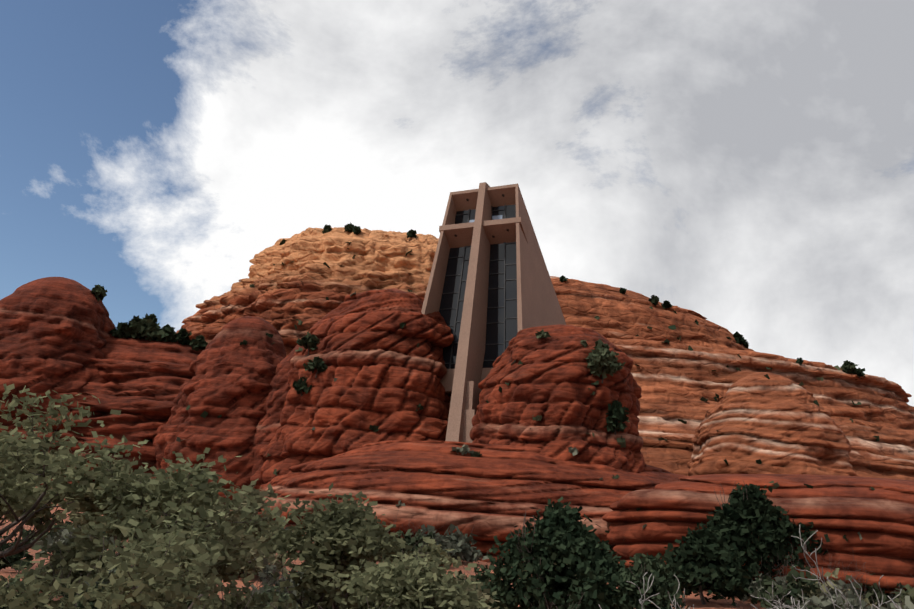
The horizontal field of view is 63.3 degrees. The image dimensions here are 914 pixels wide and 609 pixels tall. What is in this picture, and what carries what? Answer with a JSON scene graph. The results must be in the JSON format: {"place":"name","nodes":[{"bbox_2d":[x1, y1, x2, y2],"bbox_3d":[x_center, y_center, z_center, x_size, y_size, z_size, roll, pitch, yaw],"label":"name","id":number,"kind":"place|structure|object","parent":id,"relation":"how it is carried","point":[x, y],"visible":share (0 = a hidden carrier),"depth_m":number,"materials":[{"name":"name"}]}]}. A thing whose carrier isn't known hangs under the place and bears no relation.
{"place":"outdoors","nodes":[
{"label":"outdoors","id":0,"kind":"place"},
{"bbox_2d":[176,227,438,355],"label":"butte","id":1,"kind":"object","parent":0,"point":[279,296],"visible":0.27,"depth_m":205.66,"materials":[{"name":"orange stone"}]},
{"bbox_2d":[322,224,331,233],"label":"shrub","id":2,"kind":"object","parent":1,"relation":"on","point":[327,228],"visible":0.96,"depth_m":216.07,"materials":[{"name":"green plant"}]},
{"bbox_2d":[344,222,354,232],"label":"shrub","id":3,"kind":"object","parent":1,"relation":"on","point":[349,227],"visible":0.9,"depth_m":215.19,"materials":[{"name":"green plant"}]},
{"bbox_2d":[353,226,361,234],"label":"shrub","id":4,"kind":"object","parent":1,"relation":"on","point":[357,230],"visible":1,"depth_m":213.52,"materials":[{"name":"green plant"}]},
{"bbox_2d":[407,229,416,237],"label":"shrub","id":5,"kind":"object","parent":1,"relation":"on","point":[411,233],"visible":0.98,"depth_m":215.08,"materials":[{"name":"green plant"}]},
{"bbox_2d":[0,486,877,608],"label":"ground","id":6,"kind":"structure","parent":0,"point":[691,599],"depth_m":42.17,"materials":[{"name":"red soil"}]},
{"bbox_2d":[0,515,38,570],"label":"scrub","id":7,"kind":"object","parent":6,"relation":"on","point":[15,559],"visible":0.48,"depth_m":28.54,"materials":[{"name":"green plant"}]},
{"bbox_2d":[0,544,71,608],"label":"scrub","id":8,"kind":"object","parent":6,"relation":"on","point":[21,585],"visible":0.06,"depth_m":18.46,"materials":[{"name":"green plant"}]},
{"bbox_2d":[0,458,73,525],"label":"bush","id":9,"kind":"object","parent":6,"relation":"on","point":[4,512],"visible":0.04,"depth_m":31.71,"materials":[{"name":"green plant"}]},
{"bbox_2d":[14,520,66,548],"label":"scrub","id":10,"kind":"object","parent":6,"relation":"on","point":[51,532],"visible":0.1,"depth_m":43.13,"materials":[{"name":"green plant"}]},
{"bbox_2d":[0,277,115,431],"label":"dome","id":11,"kind":"structure","parent":6,"relation":"on","point":[55,333],"depth_m":96.48,"materials":[{"name":"red stone"}]},
{"bbox_2d":[90,284,107,300],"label":"shrub","id":12,"kind":"object","parent":11,"relation":"on","point":[98,291],"visible":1,"depth_m":104.32,"materials":[{"name":"green plant"}]},
{"bbox_2d":[0,419,131,558],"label":"mesquite","id":13,"kind":"object","parent":6,"relation":"on","point":[40,526],"visible":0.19,"depth_m":24.68,"materials":[{"name":"green plant"}]},
{"bbox_2d":[21,522,117,584],"bbox_3d":[-13.419,9.087,26.767,3.855,2.593,3.692,-10,-22,38],"label":"scrub","id":14,"kind":"object","parent":6,"relation":"on","point":[39,554],"visible":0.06,"depth_m":26.33,"materials":[{"name":"green plant"}]},
{"bbox_2d":[30,520,114,555],"bbox_3d":[-20.308,12.177,39.799,3.844,2.844,3.802,-2,-18,18],"label":"scrub","id":15,"kind":"object","parent":6,"relation":"on","point":[62,539],"visible":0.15,"depth_m":38.89,"materials":[{"name":"green plant"}]},
{"bbox_2d":[0,384,151,546],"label":"bush","id":16,"kind":"object","parent":6,"relation":"on","point":[18,500],"visible":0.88,"depth_m":12.96,"materials":[{"name":"green plant"}]},
{"bbox_2d":[28,529,135,594],"bbox_3d":[-12.877,8.854,25.949,3.883,2.622,3.832,5,-17,-2],"label":"scrub","id":17,"kind":"object","parent":6,"relation":"on","point":[71,554],"visible":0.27,"depth_m":24.84,"materials":[{"name":"green plant"}]},
{"bbox_2d":[51,514,112,537],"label":"scrub","id":18,"kind":"object","parent":6,"relation":"on","point":[67,524],"depth_m":45.50,"materials":[{"name":"green plant"}]},
{"bbox_2d":[56,568,125,608],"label":"scrub","id":19,"kind":"object","parent":6,"relation":"on","point":[105,580],"visible":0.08,"depth_m":19.79,"materials":[{"name":"green plant"}]},
{"bbox_2d":[7,335,202,484],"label":"rock formation","id":20,"kind":"object","parent":6,"relation":"on","point":[140,389],"visible":0.17,"depth_m":93.84,"materials":[{"name":"red stone"}]},
{"bbox_2d":[109,322,130,338],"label":"shrub","id":21,"kind":"object","parent":20,"relation":"on","point":[117,331],"visible":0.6,"depth_m":105.54,"materials":[{"name":"green plant"}]},
{"bbox_2d":[121,316,144,337],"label":"shrub","id":22,"kind":"object","parent":20,"relation":"on","point":[128,329],"visible":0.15,"depth_m":105.57,"materials":[{"name":"green plant"}]},
{"bbox_2d":[129,313,160,340],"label":"shrub","id":23,"kind":"object","parent":20,"relation":"on","point":[148,326],"visible":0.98,"depth_m":105.08,"materials":[{"name":"green plant"}]},
{"bbox_2d":[156,324,175,342],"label":"shrub","id":24,"kind":"object","parent":20,"relation":"on","point":[166,333],"visible":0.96,"depth_m":105.41,"materials":[{"name":"green plant"}]},
{"bbox_2d":[175,328,191,345],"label":"shrub","id":25,"kind":"object","parent":20,"relation":"on","point":[182,335],"visible":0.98,"depth_m":106.22,"materials":[{"name":"green plant"}]},
{"bbox_2d":[189,335,207,350],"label":"shrub","id":26,"kind":"object","parent":20,"relation":"on","point":[198,343],"visible":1,"depth_m":105.64,"materials":[{"name":"green plant"}]},
{"bbox_2d":[53,555,166,608],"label":"scrub","id":27,"kind":"object","parent":6,"relation":"on","point":[97,583],"visible":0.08,"depth_m":20.51,"materials":[{"name":"green plant"}]},
{"bbox_2d":[61,535,189,608],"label":"scrub","id":28,"kind":"object","parent":6,"relation":"on","point":[80,604],"visible":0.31,"depth_m":11.26,"materials":[{"name":"green plant"}]},
{"bbox_2d":[0,510,253,608],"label":"bush","id":29,"kind":"object","parent":6,"relation":"on","point":[127,593],"visible":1,"depth_m":7.20,"materials":[{"name":"green plant"}]},
{"bbox_2d":[34,459,265,605],"bbox_3d":[-6.404,5.472,15.391,4.695,4.280,4.900,5,-17,-2],"label":"bush","id":30,"kind":"object","parent":6,"relation":"on","point":[238,560],"visible":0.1,"depth_m":15.40,"materials":[{"name":"green plant"}]},
{"bbox_2d":[113,565,199,607],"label":"scrub","id":31,"kind":"object","parent":6,"relation":"on","point":[189,603],"visible":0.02,"depth_m":22.81,"materials":[{"name":"green plant"}]},
{"bbox_2d":[36,431,295,607],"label":"bush","id":32,"kind":"object","parent":6,"relation":"on","point":[184,488],"visible":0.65,"depth_m":13.56,"materials":[{"name":"green plant"}]},
{"bbox_2d":[150,316,285,499],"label":"dome","id":33,"kind":"structure","parent":6,"relation":"on","point":[230,380],"depth_m":88.47,"materials":[{"name":"red stone"}]},
{"bbox_2d":[200,411,207,417],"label":"shrub","id":34,"kind":"object","parent":33,"relation":"on","point":[204,414],"visible":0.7,"depth_m":87.07,"materials":[{"name":"green plant"}]},
{"bbox_2d":[192,566,291,608],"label":"scrub","id":35,"kind":"object","parent":6,"relation":"on","point":[234,598],"visible":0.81,"depth_m":20.36,"materials":[{"name":"green plant"}]},
{"bbox_2d":[168,462,317,608],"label":"mesquite","id":36,"kind":"object","parent":6,"relation":"on","point":[258,494],"visible":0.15,"depth_m":21.16,"materials":[{"name":"green plant"}]},
{"bbox_2d":[218,524,288,574],"bbox_3d":[-10.709,11.854,37.658,4.874,3.867,4.905,5,-17,-2],"label":"scrub","id":37,"kind":"object","parent":6,"relation":"on","point":[255,553],"visible":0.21,"depth_m":36.53,"materials":[{"name":"green plant"}]},
{"bbox_2d":[203,579,333,608],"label":"scrub","id":38,"kind":"object","parent":6,"relation":"on","point":[247,603],"visible":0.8,"depth_m":7.98,"materials":[{"name":"green plant"}]},
{"bbox_2d":[251,564,297,608],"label":"scrub","id":39,"kind":"object","parent":6,"relation":"on","point":[270,593],"visible":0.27,"depth_m":26.91,"materials":[{"name":"green plant"}]},
{"bbox_2d":[248,344,303,489],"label":"rock formation","id":40,"kind":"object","parent":6,"relation":"on","point":[274,400],"depth_m":87.12,"materials":[{"name":"red stone"}]},
{"bbox_2d":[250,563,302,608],"bbox_3d":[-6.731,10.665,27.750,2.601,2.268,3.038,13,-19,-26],"label":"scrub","id":41,"kind":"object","parent":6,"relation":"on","point":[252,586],"visible":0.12,"depth_m":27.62,"materials":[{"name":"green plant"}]},
{"bbox_2d":[258,551,338,607],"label":"scrub","id":42,"kind":"object","parent":6,"relation":"on","point":[270,568],"visible":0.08,"depth_m":30.21,"materials":[{"name":"green plant"}]},
{"bbox_2d":[243,483,424,608],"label":"bush","id":43,"kind":"object","parent":6,"relation":"on","point":[336,533],"visible":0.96,"depth_m":17.13,"materials":[{"name":"green plant"}]},
{"bbox_2d":[268,587,439,608],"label":"scrub","id":44,"kind":"object","parent":6,"relation":"on","point":[367,602],"visible":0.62,"depth_m":9.92,"materials":[{"name":"green plant"}]},
{"bbox_2d":[365,510,408,559],"bbox_3d":[-5.114,15.887,51.120,5.214,3.612,4.546,19,-22,-38],"label":"scrub","id":45,"kind":"object","parent":6,"relation":"on","point":[391,537],"visible":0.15,"depth_m":50.25,"materials":[{"name":"green plant"}]},
{"bbox_2d":[403,521,426,551],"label":"scrub","id":46,"kind":"object","parent":6,"relation":"on","point":[409,534],"visible":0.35,"depth_m":52.18,"materials":[{"name":"green plant"}]},
{"bbox_2d":[393,523,440,550],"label":"scrub","id":47,"kind":"object","parent":6,"relation":"on","point":[420,537],"visible":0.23,"depth_m":52.68,"materials":[{"name":"green plant"}]},
{"bbox_2d":[329,542,507,608],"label":"bush","id":48,"kind":"object","parent":6,"relation":"on","point":[415,583],"visible":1,"depth_m":10.25,"materials":[{"name":"green plant"}]},
{"bbox_2d":[393,541,452,576],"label":"scrub","id":49,"kind":"object","parent":6,"relation":"on","point":[439,567],"visible":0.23,"depth_m":37.76,"materials":[{"name":"green plant"}]},
{"bbox_2d":[404,535,461,566],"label":"scrub","id":50,"kind":"object","parent":6,"relation":"on","point":[435,550],"visible":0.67,"depth_m":49.32,"materials":[{"name":"green plant"}]},
{"bbox_2d":[421,516,488,562],"bbox_3d":[-0.511,16.890,53.107,5.312,3.418,6.128,8,-18,-12],"label":"scrub","id":51,"kind":"object","parent":6,"relation":"on","point":[458,541],"visible":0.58,"depth_m":52.06,"materials":[{"name":"green plant"}]},
{"bbox_2d":[445,570,499,608],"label":"bush","id":52,"kind":"object","parent":6,"relation":"on","point":[479,591],"visible":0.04,"depth_m":21.14,"materials":[{"name":"green plant"}]},
{"bbox_2d":[447,548,503,608],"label":"scrub","id":53,"kind":"object","parent":6,"relation":"on","point":[483,577],"visible":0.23,"depth_m":34.02,"materials":[{"name":"green plant"}]},
{"bbox_2d":[516,586,581,608],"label":"scrub","id":54,"kind":"object","parent":6,"relation":"on","point":[564,605],"visible":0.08,"depth_m":30.42,"materials":[{"name":"green plant"}]},
{"bbox_2d":[480,497,628,608],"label":"juniper","id":55,"kind":"object","parent":6,"relation":"on","point":[560,535],"visible":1,"depth_m":27.36,"materials":[{"name":"green plant"}]},
{"bbox_2d":[524,592,584,608],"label":"scrub","id":56,"kind":"object","parent":6,"relation":"on","point":[560,606],"visible":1,"depth_m":23.68,"materials":[{"name":"green plant"}]},
{"bbox_2d":[596,532,631,577],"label":"scrub","id":57,"kind":"object","parent":6,"relation":"on","point":[618,565],"visible":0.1,"depth_m":50.89,"materials":[{"name":"green plant"}]},
{"bbox_2d":[608,552,690,608],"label":"bush","id":58,"kind":"object","parent":6,"relation":"on","point":[629,595],"visible":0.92,"depth_m":25.63,"materials":[{"name":"green plant"}]},
{"bbox_2d":[657,524,758,605],"bbox_3d":[14.114,14.719,41.718,5.307,4.634,5.906,-8,-21,34],"label":"juniper","id":59,"kind":"object","parent":6,"relation":"on","point":[700,558],"visible":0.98,"depth_m":40.81,"materials":[{"name":"green plant"}]},
{"bbox_2d":[599,572,901,608],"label":"dead bush","id":60,"kind":"object","parent":6,"relation":"on","point":[894,604],"visible":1,"depth_m":8.87,"materials":[{"name":"grey plant"}]},
{"bbox_2d":[602,474,913,593],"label":"ledge","id":61,"kind":"object","parent":6,"relation":"on","point":[837,508],"visible":0.56,"depth_m":49.67,"materials":[{"name":"red stone"}]},
{"bbox_2d":[769,481,779,488],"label":"shrub","id":62,"kind":"object","parent":61,"relation":"on","point":[776,485],"visible":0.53,"depth_m":51.44,"materials":[{"name":"green plant"}]},
{"bbox_2d":[805,522,813,527],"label":"shrub","id":63,"kind":"object","parent":61,"relation":"on","point":[811,525],"visible":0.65,"depth_m":47.70,"materials":[{"name":"green plant"}]},
{"bbox_2d":[696,481,829,580],"bbox_3d":[19.601,15.505,48.494,9.149,7.545,8.010,5,-17,-2],"label":"juniper","id":64,"kind":"object","parent":6,"relation":"on","point":[741,512],"visible":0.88,"depth_m":46.71,"materials":[{"name":"green plant"}]},
{"bbox_2d":[743,557,788,601],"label":"scrub","id":65,"kind":"object","parent":6,"relation":"on","point":[757,588],"visible":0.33,"depth_m":43.24,"materials":[{"name":"green plant"}]},
{"bbox_2d":[687,372,858,476],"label":"dome","id":66,"kind":"structure","parent":6,"relation":"on","point":[777,424],"depth_m":90.12,"materials":[{"name":"stone"}]},
{"bbox_2d":[747,545,843,608],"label":"scrub","id":67,"kind":"object","parent":6,"relation":"on","point":[793,588],"visible":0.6,"depth_m":39.10,"materials":[{"name":"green plant"}]},
{"bbox_2d":[750,524,901,608],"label":"dead bush","id":68,"kind":"object","parent":6,"relation":"on","point":[788,606],"visible":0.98,"depth_m":10.05,"materials":[{"name":"grey plant"}]},
{"bbox_2d":[785,556,875,606],"bbox_3d":[19.959,15.047,39.450,5.407,3.215,4.283,12,-19,-25],"label":"scrub","id":69,"kind":"object","parent":6,"relation":"on","point":[828,574],"visible":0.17,"depth_m":38.77,"materials":[{"name":"green plant"}]},
{"bbox_2d":[789,550,887,608],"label":"scrub","id":70,"kind":"object","parent":6,"relation":"on","point":[824,600],"visible":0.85,"depth_m":32.52,"materials":[{"name":"green plant"}]},
{"bbox_2d":[815,585,868,608],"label":"scrub","id":71,"kind":"object","parent":6,"relation":"on","point":[841,606],"visible":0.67,"depth_m":30.86,"materials":[{"name":"green plant"}]},
{"bbox_2d":[845,585,913,608],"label":"scrub","id":72,"kind":"object","parent":6,"relation":"on","point":[908,603],"visible":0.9,"depth_m":29.13,"materials":[{"name":"green plant"}]},
{"bbox_2d":[854,587,904,607],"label":"scrub","id":73,"kind":"object","parent":6,"relation":"on","point":[877,601],"visible":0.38,"depth_m":32.89,"materials":[{"name":"green plant"}]},
{"bbox_2d":[852,548,908,607],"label":"scrub","id":74,"kind":"object","parent":6,"relation":"on","point":[870,593],"visible":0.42,"depth_m":45.21,"materials":[{"name":"green plant"}]},
{"bbox_2d":[891,573,913,608],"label":"scrub","id":75,"kind":"object","parent":6,"relation":"on","point":[909,588],"visible":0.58,"depth_m":41.13,"materials":[{"name":"green plant"}]},
{"bbox_2d":[0,0,913,406],"label":"sky","id":76,"kind":"structure","parent":0,"point":[745,166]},
{"bbox_2d":[245,440,685,562],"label":"terrace","id":77,"kind":"structure","parent":0,"point":[492,491],"depth_m":61.47,"materials":[{"name":"red stone"}]},
{"bbox_2d":[259,288,453,490],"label":"knob","id":78,"kind":"object","parent":77,"relation":"on","point":[386,371],"visible":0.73,"depth_m":80.63,"materials":[{"name":"red stone"}]},
{"bbox_2d":[292,376,312,395],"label":"shrub","id":79,"kind":"object","parent":78,"relation":"on","point":[299,385],"visible":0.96,"depth_m":81.73,"materials":[{"name":"green plant"}]},
{"bbox_2d":[296,331,319,355],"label":"shrub","id":80,"kind":"object","parent":78,"relation":"on","point":[308,341],"visible":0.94,"depth_m":84.62,"materials":[{"name":"green plant"}]},
{"bbox_2d":[303,356,327,377],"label":"shrub","id":81,"kind":"object","parent":78,"relation":"on","point":[318,364],"visible":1,"depth_m":81.19,"materials":[{"name":"green plant"}]},
{"bbox_2d":[369,425,379,431],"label":"shrub","id":82,"kind":"object","parent":78,"relation":"on","point":[374,428],"visible":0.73,"depth_m":77.41,"materials":[{"name":"green plant"}]},
{"bbox_2d":[399,322,405,328],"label":"shrub","id":83,"kind":"object","parent":78,"relation":"on","point":[402,324],"visible":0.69,"depth_m":82.40,"materials":[{"name":"green plant"}]},
{"bbox_2d":[396,500,405,506],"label":"shrub","id":84,"kind":"object","parent":77,"relation":"on","point":[400,503],"visible":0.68,"depth_m":58.06,"materials":[{"name":"green plant"}]},
{"bbox_2d":[452,444,473,454],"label":"shrub","id":85,"kind":"object","parent":77,"relation":"on","point":[464,449],"visible":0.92,"depth_m":65.73,"materials":[{"name":"green plant"}]},
{"bbox_2d":[470,451,481,456],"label":"shrub","id":86,"kind":"object","parent":77,"relation":"on","point":[475,454],"visible":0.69,"depth_m":65.73,"materials":[{"name":"green plant"}]},
{"bbox_2d":[421,182,565,442],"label":"chapel","id":87,"kind":"structure","parent":77,"relation":"on","point":[537,303],"depth_m":85.36,"materials":[{"name":"concrete"}]},
{"bbox_2d":[439,204,517,368],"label":"window","id":88,"kind":"structure","parent":87,"relation":"attached to","point":[501,328],"depth_m":86.24,"materials":[{"name":"black glass"}]},
{"bbox_2d":[454,194,508,237],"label":"ceiling lights","id":89,"kind":"object","parent":87,"relation":"attached to","point":[467,199],"visible":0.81,"depth_m":87.86},
{"bbox_2d":[469,324,646,472],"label":"knob","id":90,"kind":"object","parent":77,"relation":"on","point":[549,380],"visible":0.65,"depth_m":70.57,"materials":[{"name":"red stone"}]},
{"bbox_2d":[533,415,541,420],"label":"shrub","id":91,"kind":"object","parent":90,"relation":"on","point":[537,418],"visible":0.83,"depth_m":69.29,"materials":[{"name":"green plant"}]},
{"bbox_2d":[535,329,550,338],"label":"shrub","id":92,"kind":"object","parent":90,"relation":"on","point":[541,334],"visible":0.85,"depth_m":73.44,"materials":[{"name":"green plant"}]},
{"bbox_2d":[568,447,577,455],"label":"shrub","id":93,"kind":"object","parent":90,"relation":"on","point":[574,451],"visible":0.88,"depth_m":66.51,"materials":[{"name":"green plant"}]},
{"bbox_2d":[580,340,587,347],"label":"shrub","id":94,"kind":"object","parent":90,"relation":"on","point":[584,343],"visible":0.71,"depth_m":72.12,"materials":[{"name":"green plant"}]},
{"bbox_2d":[586,339,624,382],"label":"shrub","id":95,"kind":"object","parent":90,"relation":"on","point":[601,357],"visible":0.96,"depth_m":70.37,"materials":[{"name":"green plant"}]},
{"bbox_2d":[604,399,629,434],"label":"shrub","id":96,"kind":"object","parent":90,"relation":"on","point":[617,413],"visible":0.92,"depth_m":70.00,"materials":[{"name":"green plant"}]},
{"bbox_2d":[617,437,625,442],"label":"shrub","id":97,"kind":"object","parent":90,"relation":"attached to","point":[621,440],"visible":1,"depth_m":69.52,"materials":[{"name":"green plant"}]},
{"bbox_2d":[618,442,625,447],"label":"shrub","id":98,"kind":"object","parent":90,"relation":"on","point":[623,444],"visible":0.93,"depth_m":69.35,"materials":[{"name":"green plant"}]},
{"bbox_2d":[550,276,913,479],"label":"slope","id":99,"kind":"structure","parent":0,"point":[675,378],"depth_m":137.51,"materials":[{"name":"stone"}]},
{"bbox_2d":[559,275,567,281],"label":"shrub","id":100,"kind":"object","parent":99,"relation":"on","point":[562,278],"visible":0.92,"depth_m":158.96,"materials":[{"name":"green plant"}]},
{"bbox_2d":[619,287,626,293],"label":"shrub","id":101,"kind":"object","parent":99,"relation":"on","point":[622,290],"visible":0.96,"depth_m":159.61,"materials":[{"name":"green plant"}]},
{"bbox_2d":[648,295,658,305],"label":"shrub","id":102,"kind":"object","parent":99,"relation":"on","point":[653,299],"visible":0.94,"depth_m":157.28,"materials":[{"name":"green plant"}]},
{"bbox_2d":[661,300,671,309],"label":"shrub","id":103,"kind":"object","parent":99,"relation":"on","point":[666,304],"visible":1,"depth_m":158.11,"materials":[{"name":"green plant"}]},
{"bbox_2d":[733,332,743,344],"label":"shrub","id":104,"kind":"object","parent":99,"relation":"on","point":[738,337],"visible":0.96,"depth_m":161.32,"materials":[{"name":"green plant"}]},
{"bbox_2d":[743,339,748,347],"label":"shrub","id":105,"kind":"object","parent":99,"relation":"on","point":[745,343],"visible":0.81,"depth_m":162.78,"materials":[{"name":"green plant"}]},
{"bbox_2d":[796,358,803,365],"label":"shrub","id":106,"kind":"object","parent":99,"relation":"on","point":[799,361],"visible":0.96,"depth_m":140.27,"materials":[{"name":"green plant"}]},
{"bbox_2d":[840,360,857,373],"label":"shrub","id":107,"kind":"object","parent":99,"relation":"on","point":[847,366],"visible":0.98,"depth_m":142.27,"materials":[{"name":"green plant"}]},
{"bbox_2d":[855,368,864,379],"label":"shrub","id":108,"kind":"object","parent":99,"relation":"on","point":[859,372],"visible":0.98,"depth_m":141.91,"materials":[{"name":"green plant"}]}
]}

